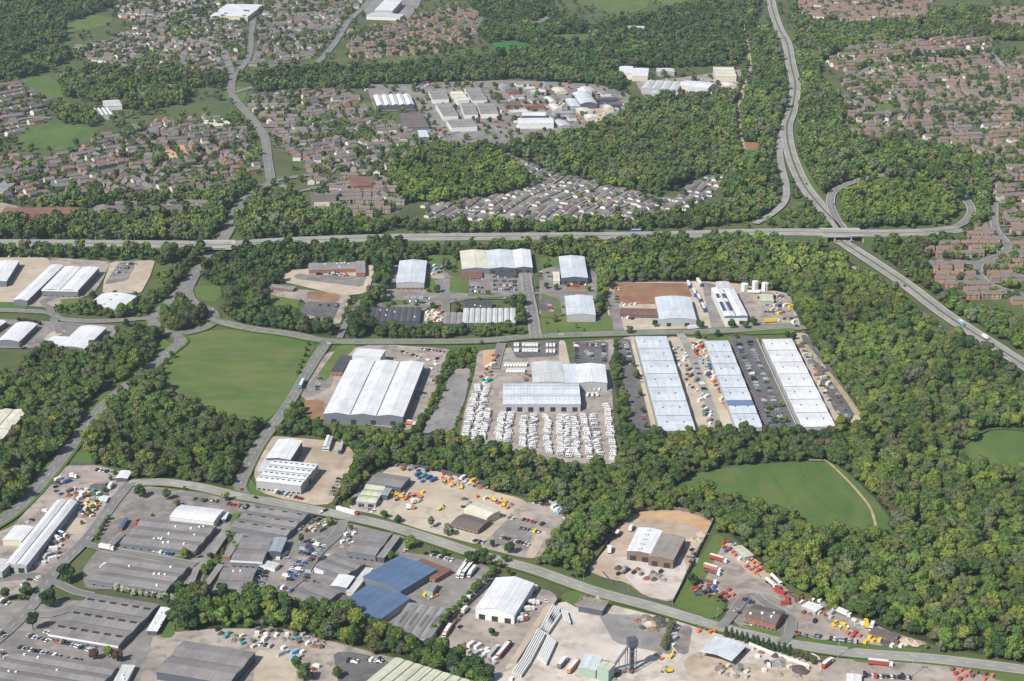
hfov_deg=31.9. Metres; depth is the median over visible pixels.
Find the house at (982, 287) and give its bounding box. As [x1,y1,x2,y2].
[978,284,992,290]
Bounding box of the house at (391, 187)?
[385,184,396,190]
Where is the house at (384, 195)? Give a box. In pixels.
[381,192,391,198]
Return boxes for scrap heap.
[227,638,237,643]
[229,633,238,638]
[278,636,286,641]
[310,643,318,647]
[318,640,326,645]
[485,658,492,664]
[614,565,621,570]
[614,672,621,676]
[633,618,640,622]
[653,651,661,656]
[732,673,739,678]
[771,652,778,657]
[776,672,783,676]
[777,657,786,661]
[794,674,802,678]
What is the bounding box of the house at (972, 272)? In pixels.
[964,270,976,274]
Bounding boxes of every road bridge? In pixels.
[204,240,235,249]
[819,228,863,241]
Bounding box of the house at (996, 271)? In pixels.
[985,269,1000,277]
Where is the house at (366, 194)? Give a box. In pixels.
[363,191,371,196]
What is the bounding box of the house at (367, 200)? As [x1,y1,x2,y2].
[362,196,371,203]
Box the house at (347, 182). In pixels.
[342,179,349,184]
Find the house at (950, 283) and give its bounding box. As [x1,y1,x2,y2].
[945,279,958,288]
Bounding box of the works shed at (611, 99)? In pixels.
[598,97,618,101]
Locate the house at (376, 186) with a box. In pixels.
[374,184,384,190]
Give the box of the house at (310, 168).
[306,164,314,171]
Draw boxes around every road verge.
[0,333,188,526]
[129,478,1023,674]
[145,305,220,335]
[148,181,272,315]
[206,317,806,344]
[232,340,332,492]
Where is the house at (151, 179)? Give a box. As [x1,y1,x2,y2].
[148,176,159,183]
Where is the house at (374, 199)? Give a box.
[372,196,382,203]
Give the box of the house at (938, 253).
[935,249,944,257]
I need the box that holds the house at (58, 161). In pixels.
[48,159,60,164]
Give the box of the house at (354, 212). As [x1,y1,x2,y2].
[352,209,361,215]
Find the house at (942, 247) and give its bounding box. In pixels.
[935,244,948,249]
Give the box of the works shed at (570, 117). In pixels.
[565,113,576,120]
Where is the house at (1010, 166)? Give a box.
[1006,163,1014,169]
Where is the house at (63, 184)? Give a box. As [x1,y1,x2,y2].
[59,182,67,189]
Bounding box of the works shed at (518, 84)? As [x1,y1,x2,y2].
[514,82,528,86]
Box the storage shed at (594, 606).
[578,597,608,615]
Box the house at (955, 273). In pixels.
[950,269,962,278]
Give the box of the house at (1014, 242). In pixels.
[1010,239,1023,246]
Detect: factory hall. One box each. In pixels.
[0,182,14,192]
[0,649,118,680]
[2,207,78,219]
[26,213,38,223]
[48,593,159,650]
[89,555,189,594]
[120,518,216,555]
[155,641,255,680]
[211,567,256,599]
[230,504,309,539]
[230,537,273,567]
[292,582,341,602]
[316,553,365,577]
[345,584,410,625]
[347,529,392,561]
[363,556,436,594]
[367,657,470,680]
[368,472,410,492]
[386,602,448,644]
[400,112,428,131]
[641,80,680,93]
[651,90,677,96]
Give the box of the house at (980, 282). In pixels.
[970,279,984,285]
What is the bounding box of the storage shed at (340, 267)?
[308,262,355,273]
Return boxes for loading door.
[18,568,24,572]
[390,421,395,425]
[479,614,484,619]
[492,616,497,621]
[504,618,510,623]
[630,555,635,560]
[642,557,647,562]
[651,561,657,566]
[664,563,669,568]
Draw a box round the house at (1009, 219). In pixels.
[1001,217,1011,224]
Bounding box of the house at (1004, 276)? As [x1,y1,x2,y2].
[1000,273,1011,280]
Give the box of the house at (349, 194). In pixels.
[345,191,353,197]
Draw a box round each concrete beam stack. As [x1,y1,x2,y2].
[512,658,522,673]
[514,659,524,674]
[516,659,526,675]
[518,660,528,676]
[520,661,529,677]
[522,628,538,658]
[524,629,540,658]
[526,629,542,659]
[528,630,544,659]
[529,630,545,662]
[538,634,548,658]
[539,604,553,628]
[539,635,550,659]
[540,605,554,630]
[540,637,551,661]
[542,638,553,662]
[543,610,557,630]
[543,639,554,663]
[545,611,559,631]
[545,640,555,665]
[546,612,560,634]
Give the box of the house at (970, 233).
[966,230,978,237]
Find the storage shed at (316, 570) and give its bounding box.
[314,567,322,573]
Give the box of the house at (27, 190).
[23,186,36,194]
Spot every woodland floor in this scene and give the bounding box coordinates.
[0,190,193,204]
[0,193,245,238]
[0,251,201,261]
[0,332,168,512]
[3,1,109,78]
[8,588,34,597]
[56,253,202,316]
[58,108,99,124]
[63,82,190,107]
[81,68,241,85]
[92,391,272,487]
[167,304,206,329]
[167,594,449,672]
[178,178,254,202]
[201,250,408,337]
[243,192,397,238]
[248,57,624,89]
[274,422,874,571]
[283,284,359,300]
[374,325,519,335]
[384,161,533,200]
[408,209,767,230]
[416,244,579,262]
[468,0,747,65]
[496,47,783,202]
[579,244,1023,662]
[595,266,607,316]
[611,338,629,449]
[793,12,1021,204]
[848,186,950,225]
[875,205,1022,349]
[889,51,1019,62]
[986,394,1023,428]
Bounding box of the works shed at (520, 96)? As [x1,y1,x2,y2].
[511,94,523,98]
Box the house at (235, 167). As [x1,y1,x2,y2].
[231,164,240,170]
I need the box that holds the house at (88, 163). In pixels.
[84,161,94,165]
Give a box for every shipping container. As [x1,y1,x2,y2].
[44,551,53,556]
[48,555,56,560]
[49,540,56,544]
[49,546,57,550]
[54,476,61,480]
[63,478,71,483]
[65,487,73,492]
[76,494,82,500]
[83,493,90,498]
[261,634,268,642]
[276,649,285,656]
[290,648,299,654]
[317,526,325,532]
[414,471,421,476]
[425,474,432,479]
[429,477,436,482]
[466,640,474,647]
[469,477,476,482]
[471,649,479,655]
[473,642,481,649]
[482,649,489,656]
[492,655,500,660]
[550,503,557,509]
[671,634,677,641]
[774,585,781,592]
[777,589,785,595]
[780,600,789,604]
[794,595,798,601]
[827,609,834,615]
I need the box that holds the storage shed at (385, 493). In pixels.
[380,488,391,500]
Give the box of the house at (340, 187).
[337,184,347,189]
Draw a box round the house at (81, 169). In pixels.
[77,166,89,172]
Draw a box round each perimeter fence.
[71,462,95,464]
[382,463,526,496]
[437,574,498,634]
[589,514,630,568]
[602,571,670,605]
[610,280,686,282]
[633,339,655,424]
[672,519,713,601]
[729,337,764,424]
[757,340,795,424]
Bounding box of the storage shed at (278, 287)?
[265,283,296,291]
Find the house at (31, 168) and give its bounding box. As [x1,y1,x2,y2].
[26,166,36,171]
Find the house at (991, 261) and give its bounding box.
[986,258,1001,264]
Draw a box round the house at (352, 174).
[347,172,358,176]
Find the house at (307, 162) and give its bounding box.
[305,159,312,166]
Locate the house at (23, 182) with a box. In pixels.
[20,179,29,184]
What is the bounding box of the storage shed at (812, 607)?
[801,601,822,614]
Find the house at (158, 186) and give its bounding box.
[156,181,168,189]
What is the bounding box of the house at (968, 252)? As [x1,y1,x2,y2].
[957,249,971,257]
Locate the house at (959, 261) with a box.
[949,259,963,264]
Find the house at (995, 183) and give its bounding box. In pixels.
[992,180,1000,187]
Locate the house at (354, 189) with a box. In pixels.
[350,188,359,191]
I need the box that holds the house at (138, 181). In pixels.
[135,179,142,185]
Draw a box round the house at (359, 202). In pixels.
[356,199,364,206]
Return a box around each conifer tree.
[723,626,729,636]
[729,627,734,637]
[734,629,738,639]
[739,631,744,640]
[744,632,748,643]
[750,634,755,643]
[756,635,760,645]
[761,638,765,647]
[765,638,770,649]
[770,642,776,651]
[776,642,780,652]
[781,643,786,654]
[786,644,792,655]
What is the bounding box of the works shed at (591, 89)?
[580,86,594,92]
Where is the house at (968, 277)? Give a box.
[963,274,979,279]
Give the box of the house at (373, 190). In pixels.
[371,188,379,194]
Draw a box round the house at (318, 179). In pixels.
[315,177,325,182]
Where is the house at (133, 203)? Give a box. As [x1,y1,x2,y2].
[130,200,136,205]
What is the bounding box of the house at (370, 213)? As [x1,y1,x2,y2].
[362,209,373,217]
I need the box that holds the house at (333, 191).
[328,189,338,194]
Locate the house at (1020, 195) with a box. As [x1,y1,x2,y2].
[1014,191,1023,198]
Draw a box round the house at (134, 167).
[130,165,140,169]
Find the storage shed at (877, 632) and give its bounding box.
[869,626,899,642]
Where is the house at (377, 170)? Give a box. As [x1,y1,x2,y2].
[373,168,380,175]
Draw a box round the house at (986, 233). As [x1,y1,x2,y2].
[981,230,990,236]
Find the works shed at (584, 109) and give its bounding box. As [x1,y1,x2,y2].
[575,107,592,114]
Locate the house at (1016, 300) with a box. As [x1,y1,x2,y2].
[1010,295,1023,304]
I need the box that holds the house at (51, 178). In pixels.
[43,175,54,182]
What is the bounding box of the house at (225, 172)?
[220,169,227,176]
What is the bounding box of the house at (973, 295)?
[967,290,979,299]
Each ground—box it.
[0,0,1023,663]
[0,88,49,137]
[0,119,260,201]
[0,365,17,373]
[71,26,248,71]
[105,204,201,217]
[113,0,307,29]
[160,145,188,161]
[202,530,238,580]
[249,9,356,66]
[253,95,417,174]
[309,176,400,215]
[350,6,479,58]
[424,346,478,430]
[426,157,721,221]
[483,350,494,368]
[566,342,573,363]
[631,512,709,529]
[792,180,832,227]
[796,0,914,21]
[827,40,989,71]
[843,54,1023,304]
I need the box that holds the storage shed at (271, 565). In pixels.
[259,560,280,571]
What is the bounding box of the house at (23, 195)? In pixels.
[17,193,27,199]
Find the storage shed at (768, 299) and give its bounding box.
[759,294,773,304]
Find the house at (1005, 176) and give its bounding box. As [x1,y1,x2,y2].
[999,173,1008,179]
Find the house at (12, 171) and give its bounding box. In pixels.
[6,169,17,173]
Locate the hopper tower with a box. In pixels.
[614,636,637,672]
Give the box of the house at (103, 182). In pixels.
[101,179,110,186]
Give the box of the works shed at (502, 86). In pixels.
[498,83,510,90]
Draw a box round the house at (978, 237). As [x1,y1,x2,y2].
[971,234,981,239]
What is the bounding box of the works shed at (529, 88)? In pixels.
[524,86,535,90]
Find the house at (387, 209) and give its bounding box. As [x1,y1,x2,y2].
[382,205,391,212]
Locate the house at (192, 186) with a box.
[184,182,193,189]
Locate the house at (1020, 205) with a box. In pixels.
[1015,202,1023,209]
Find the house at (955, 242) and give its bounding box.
[949,239,959,244]
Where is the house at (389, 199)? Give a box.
[386,196,393,202]
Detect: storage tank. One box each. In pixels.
[740,282,748,291]
[747,290,759,293]
[752,280,758,289]
[761,282,768,291]
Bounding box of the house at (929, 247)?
[923,245,934,251]
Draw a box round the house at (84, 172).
[82,169,90,175]
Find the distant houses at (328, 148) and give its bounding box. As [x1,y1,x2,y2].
[0,0,1023,307]
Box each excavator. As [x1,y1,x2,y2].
[661,667,672,672]
[667,650,675,658]
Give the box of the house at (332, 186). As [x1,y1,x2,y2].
[329,184,336,188]
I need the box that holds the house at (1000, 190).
[993,187,1006,193]
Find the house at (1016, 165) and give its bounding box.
[1014,163,1023,167]
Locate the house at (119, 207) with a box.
[114,206,125,211]
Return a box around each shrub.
[113,583,119,590]
[119,585,125,591]
[125,587,130,593]
[130,588,137,595]
[138,588,144,595]
[144,591,149,596]
[150,591,156,597]
[156,591,161,597]
[169,593,174,599]
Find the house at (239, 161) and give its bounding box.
[235,158,243,165]
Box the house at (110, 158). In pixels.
[106,156,115,161]
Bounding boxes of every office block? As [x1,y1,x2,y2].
[0,558,9,578]
[94,107,113,119]
[102,100,121,109]
[107,532,125,547]
[114,664,134,680]
[134,206,154,213]
[146,607,170,634]
[164,206,183,211]
[187,567,199,583]
[202,118,229,128]
[206,532,228,556]
[206,564,223,586]
[222,533,243,560]
[314,194,336,206]
[331,355,351,375]
[339,595,348,600]
[346,176,375,189]
[346,567,372,595]
[366,13,404,20]
[376,534,400,562]
[418,558,451,582]
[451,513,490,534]
[461,272,481,278]
[495,271,516,277]
[620,308,657,317]
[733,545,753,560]
[745,604,784,630]
[846,673,861,680]
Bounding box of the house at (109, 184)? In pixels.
[106,181,113,189]
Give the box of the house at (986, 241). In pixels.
[978,238,988,243]
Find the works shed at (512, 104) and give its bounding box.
[503,102,520,107]
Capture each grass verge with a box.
[0,302,26,308]
[60,298,88,308]
[160,622,174,637]
[174,556,191,559]
[229,512,243,523]
[247,479,281,498]
[319,345,355,380]
[319,521,332,527]
[382,297,408,305]
[427,278,439,292]
[450,276,469,293]
[468,293,502,298]
[541,294,562,316]
[561,591,612,607]
[602,313,613,329]
[676,534,725,617]
[720,336,731,341]
[743,625,780,634]
[744,329,794,334]
[796,637,921,651]
[853,658,867,661]
[964,668,1023,680]
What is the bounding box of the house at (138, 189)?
[134,186,143,193]
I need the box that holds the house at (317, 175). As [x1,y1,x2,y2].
[314,172,321,180]
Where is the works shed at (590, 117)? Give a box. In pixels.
[584,114,597,120]
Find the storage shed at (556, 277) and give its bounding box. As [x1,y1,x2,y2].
[553,272,559,284]
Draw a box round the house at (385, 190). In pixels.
[380,187,388,193]
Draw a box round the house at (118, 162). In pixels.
[115,158,124,165]
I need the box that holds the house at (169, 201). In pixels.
[167,199,176,204]
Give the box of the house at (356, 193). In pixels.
[354,191,362,197]
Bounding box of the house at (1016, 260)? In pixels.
[1011,257,1020,263]
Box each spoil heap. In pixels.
[603,533,613,539]
[640,618,651,623]
[641,614,652,619]
[643,621,656,626]
[647,626,659,632]
[648,573,663,579]
[653,616,665,621]
[656,621,667,627]
[685,537,697,544]
[695,531,708,536]
[696,537,704,542]
[714,665,727,672]
[724,667,739,675]
[732,663,743,668]
[771,659,785,668]
[792,665,810,674]
[880,639,892,646]
[899,638,914,645]
[911,640,922,646]
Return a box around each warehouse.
[0,260,19,286]
[0,320,6,330]
[0,322,37,346]
[0,408,24,440]
[6,499,76,572]
[14,264,63,306]
[41,266,98,296]
[46,336,68,346]
[61,325,106,351]
[88,292,136,314]
[169,504,224,525]
[210,4,262,21]
[256,460,318,494]
[257,458,272,475]
[266,438,302,461]
[323,359,423,425]
[352,348,385,360]
[373,93,413,110]
[374,0,401,13]
[396,259,426,289]
[450,91,468,105]
[460,249,488,273]
[464,502,499,521]
[475,576,533,623]
[487,249,514,273]
[503,383,580,411]
[513,248,532,272]
[517,118,553,128]
[522,112,545,117]
[531,361,563,382]
[559,255,587,283]
[562,364,577,382]
[565,98,579,109]
[565,294,595,321]
[572,91,596,108]
[576,363,607,390]
[577,87,591,95]
[619,66,633,77]
[632,68,648,81]
[635,336,695,436]
[655,296,696,325]
[680,80,714,90]
[688,87,707,92]
[704,340,761,433]
[711,287,747,324]
[713,67,736,81]
[762,339,834,434]
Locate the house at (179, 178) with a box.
[175,176,183,179]
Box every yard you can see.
[0,202,17,212]
[0,257,49,301]
[0,319,115,347]
[0,465,124,597]
[0,600,175,680]
[28,258,109,306]
[44,330,64,339]
[66,518,86,533]
[82,486,405,596]
[90,483,108,499]
[94,204,104,213]
[103,260,154,292]
[105,261,135,283]
[140,628,393,680]
[184,4,211,10]
[253,649,297,680]
[254,436,354,504]
[269,289,349,323]
[276,556,306,584]
[283,265,373,294]
[294,274,365,286]
[300,344,449,429]
[301,301,339,319]
[304,373,333,394]
[333,652,388,680]
[350,463,525,543]
[351,483,370,508]
[364,0,420,17]
[368,80,629,144]
[371,84,410,93]
[375,265,532,323]
[387,552,496,632]
[421,368,469,434]
[423,311,441,321]
[426,268,443,278]
[438,585,556,672]
[460,339,614,463]
[481,502,564,557]
[492,518,534,550]
[493,602,821,680]
[506,603,553,668]
[510,340,558,357]
[526,530,546,557]
[534,16,548,22]
[539,266,596,313]
[539,299,554,311]
[559,340,569,363]
[574,341,607,363]
[587,106,614,121]
[590,510,710,600]
[599,613,672,653]
[608,281,799,334]
[608,293,623,329]
[612,555,685,599]
[618,339,650,433]
[623,336,656,425]
[636,69,741,95]
[668,337,732,431]
[675,626,691,654]
[684,652,820,680]
[702,282,724,327]
[702,545,925,646]
[725,543,770,579]
[726,592,794,634]
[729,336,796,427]
[735,289,796,325]
[795,333,860,423]
[796,621,864,639]
[801,335,856,417]
[819,658,1023,680]
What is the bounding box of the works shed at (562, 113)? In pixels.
[551,110,573,115]
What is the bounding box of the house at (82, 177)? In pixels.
[78,175,88,179]
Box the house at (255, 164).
[251,161,259,167]
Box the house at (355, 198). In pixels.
[352,196,361,203]
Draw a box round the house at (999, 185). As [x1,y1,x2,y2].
[996,182,1006,188]
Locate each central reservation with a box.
[0,228,960,244]
[770,0,842,240]
[841,241,1023,364]
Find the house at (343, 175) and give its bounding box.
[340,172,346,178]
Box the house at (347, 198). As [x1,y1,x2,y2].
[339,196,349,203]
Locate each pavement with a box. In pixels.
[519,273,541,337]
[973,203,1022,295]
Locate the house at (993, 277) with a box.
[989,273,1000,281]
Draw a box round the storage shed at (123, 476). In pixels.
[116,470,131,481]
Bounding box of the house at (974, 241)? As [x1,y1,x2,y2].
[968,238,978,244]
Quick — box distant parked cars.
[8,91,938,411]
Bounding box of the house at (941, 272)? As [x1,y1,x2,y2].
[935,269,949,274]
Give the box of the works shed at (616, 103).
[609,102,621,105]
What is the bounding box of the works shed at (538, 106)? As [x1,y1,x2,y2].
[525,104,543,108]
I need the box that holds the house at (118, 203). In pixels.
[115,200,122,205]
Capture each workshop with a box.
[268,537,286,558]
[330,574,354,593]
[356,483,385,507]
[369,307,421,326]
[443,312,462,326]
[462,308,515,327]
[465,300,491,307]
[578,654,602,678]
[596,661,614,680]
[627,527,662,562]
[648,533,685,568]
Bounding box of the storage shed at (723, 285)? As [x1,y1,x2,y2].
[716,281,730,288]
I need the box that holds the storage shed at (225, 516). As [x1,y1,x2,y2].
[221,512,228,522]
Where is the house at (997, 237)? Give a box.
[991,235,1000,241]
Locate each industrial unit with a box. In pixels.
[428,90,448,103]
[435,103,457,120]
[446,119,476,131]
[460,103,477,118]
[464,87,487,104]
[477,103,497,117]
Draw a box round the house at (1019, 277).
[1011,273,1023,280]
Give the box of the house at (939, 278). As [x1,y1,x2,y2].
[934,274,944,283]
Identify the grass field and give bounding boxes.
[18,51,34,62]
[18,123,99,150]
[19,76,63,98]
[65,15,113,32]
[70,452,91,464]
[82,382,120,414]
[152,338,170,357]
[164,329,314,420]
[194,285,221,301]
[224,87,247,100]
[248,129,259,160]
[269,294,298,307]
[358,102,374,110]
[369,55,418,65]
[428,255,456,268]
[492,41,529,53]
[539,256,558,268]
[539,317,604,332]
[553,34,588,40]
[576,0,648,15]
[658,0,690,5]
[675,461,894,541]
[798,156,825,203]
[873,103,893,111]
[956,429,1023,466]
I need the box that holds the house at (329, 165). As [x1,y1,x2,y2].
[324,162,332,170]
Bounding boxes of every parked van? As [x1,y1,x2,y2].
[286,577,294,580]
[312,663,320,667]
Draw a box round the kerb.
[0,0,1023,673]
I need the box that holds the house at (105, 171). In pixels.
[102,170,115,175]
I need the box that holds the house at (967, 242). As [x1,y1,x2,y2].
[960,239,969,247]
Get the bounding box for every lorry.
[53,534,62,541]
[56,529,66,536]
[69,472,77,478]
[98,543,114,550]
[107,481,113,489]
[299,378,304,388]
[323,435,329,450]
[326,436,332,450]
[336,506,358,515]
[338,439,343,453]
[405,419,415,424]
[406,504,414,509]
[411,498,418,503]
[442,623,451,637]
[456,558,466,577]
[460,562,473,577]
[461,605,467,613]
[467,564,476,576]
[487,644,499,658]
[496,640,511,658]
[516,615,526,621]
[518,611,527,618]
[523,605,534,611]
[527,599,539,605]
[557,655,567,668]
[567,658,579,673]
[608,545,612,552]
[615,529,620,536]
[628,524,633,531]
[629,229,640,231]
[687,325,701,329]
[696,277,702,286]
[696,294,701,302]
[699,577,717,583]
[700,302,705,311]
[703,562,721,571]
[704,569,720,575]
[709,553,727,563]
[764,318,779,322]
[765,577,776,587]
[770,573,782,585]
[821,657,833,668]
[832,606,851,617]
[864,618,868,627]
[868,658,892,666]
[869,620,874,630]
[958,319,964,325]
[981,333,988,339]
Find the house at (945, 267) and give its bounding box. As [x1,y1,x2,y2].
[939,264,952,270]
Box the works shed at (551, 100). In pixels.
[544,96,555,103]
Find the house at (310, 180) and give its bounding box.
[307,177,314,184]
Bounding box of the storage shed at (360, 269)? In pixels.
[356,261,365,276]
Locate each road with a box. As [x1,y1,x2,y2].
[0,107,49,134]
[0,226,962,247]
[0,308,151,321]
[0,334,185,523]
[0,481,136,641]
[0,572,52,581]
[4,117,51,125]
[7,144,244,190]
[13,125,243,199]
[23,603,77,616]
[39,292,88,315]
[47,578,92,596]
[49,317,62,332]
[79,540,197,566]
[87,28,239,67]
[128,479,1023,672]
[147,306,218,334]
[150,181,270,316]
[185,263,202,305]
[196,54,242,68]
[209,318,805,342]
[221,50,274,180]
[230,0,257,81]
[234,0,370,92]
[234,340,331,492]
[253,12,352,63]
[261,95,410,166]
[270,173,313,180]
[276,175,383,190]
[277,520,348,591]
[314,175,399,209]
[330,103,399,172]
[337,283,377,337]
[386,289,597,299]
[427,160,713,219]
[435,280,449,316]
[445,131,459,143]
[491,343,505,368]
[521,273,540,337]
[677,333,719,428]
[717,598,745,627]
[752,594,795,643]
[753,122,789,223]
[767,0,847,241]
[826,174,975,240]
[835,241,1023,369]
[846,59,1023,201]
[859,51,1019,74]
[880,54,1021,160]
[923,312,1007,356]
[944,225,1023,293]
[975,203,1023,294]
[992,52,1003,65]
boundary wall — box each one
[517,597,558,663]
[635,507,713,520]
[749,642,808,665]
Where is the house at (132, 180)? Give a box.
[130,176,140,183]
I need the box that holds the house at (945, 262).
[935,259,949,264]
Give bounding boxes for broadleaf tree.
[26,611,38,629]
[39,587,55,605]
[56,563,74,581]
[88,290,96,298]
[88,648,98,658]
[102,645,113,657]
[112,649,122,661]
[134,483,145,497]
[162,488,171,499]
[164,610,171,619]
[168,610,176,620]
[172,498,179,504]
[174,603,197,629]
[176,598,191,609]
[180,547,190,558]
[194,612,202,624]
[196,601,206,612]
[198,597,208,602]
[199,612,206,627]
[200,563,209,573]
[201,598,218,611]
[205,608,216,625]
[214,605,228,625]
[215,602,229,616]
[221,491,229,500]
[228,606,241,615]
[228,609,242,623]
[233,606,245,618]
[235,599,247,608]
[242,608,250,618]
[244,618,252,627]
[245,603,258,616]
[259,619,266,625]
[263,599,277,613]
[265,609,271,618]
[266,616,277,625]
[273,611,280,621]
[278,606,290,627]
[281,595,293,610]
[288,608,309,632]
[290,656,301,669]
[297,663,313,680]
[298,533,303,543]
[299,596,316,612]
[305,609,313,618]
[307,617,320,636]
[310,599,320,610]
[314,597,333,616]
[314,620,326,638]
[322,619,335,640]
[324,616,341,638]
[325,516,333,524]
[330,608,347,625]
[331,598,356,614]
[332,666,342,677]
[339,626,352,644]
[347,607,366,626]
[347,631,358,646]
[349,624,359,633]
[359,619,364,627]
[364,633,373,643]
[367,616,380,628]
[367,627,379,635]
[367,637,380,653]
[372,621,387,631]
[377,641,386,653]
[378,629,383,637]
[380,510,388,516]
[385,635,398,649]
[386,625,398,635]
[387,550,394,558]
[392,626,404,646]
[394,514,401,522]
[395,640,404,654]
[402,635,417,653]
[403,534,415,548]
[403,633,420,640]
[409,639,422,652]
[409,652,417,661]
[414,647,422,659]
[419,647,435,664]
[420,183,432,194]
[425,636,437,649]
[427,651,446,670]
[428,516,434,524]
[428,546,434,553]
[431,624,438,633]
[432,637,449,651]
[433,284,440,291]
[434,643,447,658]
[439,613,447,623]
[441,549,446,554]
[443,523,453,533]
[445,650,461,670]
[446,608,451,616]
[449,665,461,673]
[451,669,464,677]
[452,605,457,612]
[456,600,463,608]
[456,644,466,659]
[457,658,472,675]
[460,595,467,601]
[464,550,475,563]
[464,669,475,679]
[468,655,484,670]
[470,582,478,592]
[474,548,488,562]
[475,579,482,586]
[478,666,494,680]
[481,574,488,582]
[486,554,491,563]
[486,569,494,577]
[488,627,495,635]
[489,565,498,572]
[496,559,502,568]
[500,553,507,561]
[503,541,514,553]
[551,314,557,321]
[626,325,633,332]
[632,369,639,377]
[660,639,669,649]
[662,633,670,642]
[665,624,673,629]
[667,619,676,626]
[687,573,697,583]
[694,331,701,337]
[697,319,704,328]
[729,319,736,326]
[742,321,748,328]
[749,316,756,325]
[765,403,771,409]
[790,333,796,340]
[791,649,799,657]
[798,650,804,656]
[802,651,810,660]
[808,655,817,662]
[854,592,875,617]
[864,606,875,618]
[874,595,888,620]
[882,613,888,625]
[886,607,899,630]
[888,601,901,608]
[897,604,906,620]
[902,617,912,632]
[903,605,920,620]
[905,604,912,610]
[906,614,922,631]
[906,619,920,635]
[915,616,925,633]
[923,603,929,613]
[926,620,937,631]
[927,624,941,643]
[928,605,942,618]
[928,611,934,618]
[929,602,941,608]
[932,610,960,632]
[936,640,944,651]
[938,626,950,646]
[939,631,954,650]
[944,591,966,608]
[951,607,958,612]
[953,630,961,639]
[953,637,963,650]
[954,623,966,630]
[957,613,967,626]
[957,625,970,640]
[958,606,968,615]
[962,636,975,650]
[966,613,979,625]
[968,624,977,635]
[973,605,985,617]
[974,603,986,609]
[974,636,982,646]
[976,619,989,632]
[979,596,997,607]
[979,608,990,621]
[979,621,992,635]
[983,591,1002,609]
[983,627,992,638]
[983,646,993,658]
[987,606,998,620]
[988,633,1007,657]
[993,622,1006,635]
[995,609,1003,622]
[997,612,1014,636]
[1000,597,1007,610]
[1003,647,1012,660]
[1005,632,1023,661]
[1006,604,1023,627]
[1009,617,1022,632]
[1011,625,1023,641]
[1012,596,1022,605]
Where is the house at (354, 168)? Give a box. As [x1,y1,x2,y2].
[350,164,358,171]
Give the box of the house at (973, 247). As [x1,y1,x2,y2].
[969,243,983,250]
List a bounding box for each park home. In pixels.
[420,202,429,207]
[423,212,433,217]
[430,208,439,213]
[438,205,446,211]
[444,202,451,207]
[450,212,458,217]
[462,203,470,208]
[464,210,475,214]
[468,215,476,219]
[469,207,480,211]
[474,202,483,207]
[477,215,487,220]
[480,207,488,212]
[482,205,495,209]
[485,196,493,200]
[488,200,497,205]
[489,208,497,213]
[494,197,502,202]
[497,194,509,198]
[503,206,509,211]
[506,191,514,195]
[510,210,518,215]
[511,193,520,197]
[512,199,519,204]
[516,190,528,194]
[517,196,525,201]
[518,211,525,216]
[522,193,531,197]
[528,202,538,205]
[534,216,546,220]
[535,199,544,203]
[541,196,550,200]
[541,212,548,217]
[542,185,551,190]
[545,190,555,194]
[547,183,557,187]
[549,205,558,210]
[551,187,562,191]
[552,203,564,207]
[554,210,563,215]
[555,196,564,200]
[558,200,570,203]
[560,178,567,182]
[560,183,572,186]
[564,187,574,192]
[565,209,573,214]
[569,206,578,211]
[571,212,580,216]
[573,182,586,185]
[576,203,584,207]
[579,206,588,212]
[597,197,609,201]
[600,203,609,208]
[603,184,611,189]
[606,193,616,198]
[613,201,623,205]
[627,195,636,199]
[628,200,641,204]
[636,197,645,201]
[646,204,654,209]
[663,196,672,200]
[672,198,682,201]
[674,201,683,205]
[688,192,699,196]
[700,192,713,196]
[706,188,712,192]
[713,181,720,186]
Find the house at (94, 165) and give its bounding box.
[90,163,99,170]
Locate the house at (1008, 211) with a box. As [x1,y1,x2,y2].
[1002,208,1013,214]
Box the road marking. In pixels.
[1,2,1022,668]
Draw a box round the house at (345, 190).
[341,187,349,192]
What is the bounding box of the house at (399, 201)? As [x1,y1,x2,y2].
[392,198,405,205]
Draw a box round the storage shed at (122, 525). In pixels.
[118,518,128,530]
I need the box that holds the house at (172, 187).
[169,184,181,192]
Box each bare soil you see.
[302,400,323,420]
[307,291,340,301]
[565,284,588,293]
[613,283,691,303]
[745,142,759,150]
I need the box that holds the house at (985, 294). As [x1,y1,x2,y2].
[980,289,990,298]
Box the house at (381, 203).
[376,200,384,207]
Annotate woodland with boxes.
[0,0,1019,278]
[0,0,1023,277]
[0,266,527,598]
[0,267,1023,680]
[387,140,960,227]
[417,345,476,432]
[537,229,864,278]
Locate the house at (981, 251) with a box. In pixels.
[973,248,984,256]
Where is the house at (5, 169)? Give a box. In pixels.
[0,166,11,171]
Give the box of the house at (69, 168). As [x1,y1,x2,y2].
[61,164,74,171]
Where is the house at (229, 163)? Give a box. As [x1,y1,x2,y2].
[225,160,233,166]
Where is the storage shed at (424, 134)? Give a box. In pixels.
[417,130,428,140]
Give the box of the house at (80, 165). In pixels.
[76,162,84,169]
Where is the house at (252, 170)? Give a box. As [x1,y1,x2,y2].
[246,166,258,173]
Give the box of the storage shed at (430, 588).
[424,582,437,595]
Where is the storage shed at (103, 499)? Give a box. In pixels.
[98,495,109,503]
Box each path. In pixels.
[736,25,752,149]
[772,476,817,525]
[801,341,859,414]
[802,466,853,526]
[809,459,876,525]
[955,428,1023,450]
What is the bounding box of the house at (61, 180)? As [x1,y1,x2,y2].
[55,178,67,182]
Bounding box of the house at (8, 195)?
[3,191,12,198]
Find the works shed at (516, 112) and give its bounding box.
[508,109,527,114]
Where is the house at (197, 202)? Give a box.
[192,199,201,204]
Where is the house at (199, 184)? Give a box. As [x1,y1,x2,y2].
[195,181,202,188]
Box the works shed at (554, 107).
[548,103,561,110]
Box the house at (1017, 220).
[1010,217,1020,224]
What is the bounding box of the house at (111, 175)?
[107,171,114,179]
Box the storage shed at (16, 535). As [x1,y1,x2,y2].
[2,525,32,545]
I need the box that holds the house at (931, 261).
[927,259,934,264]

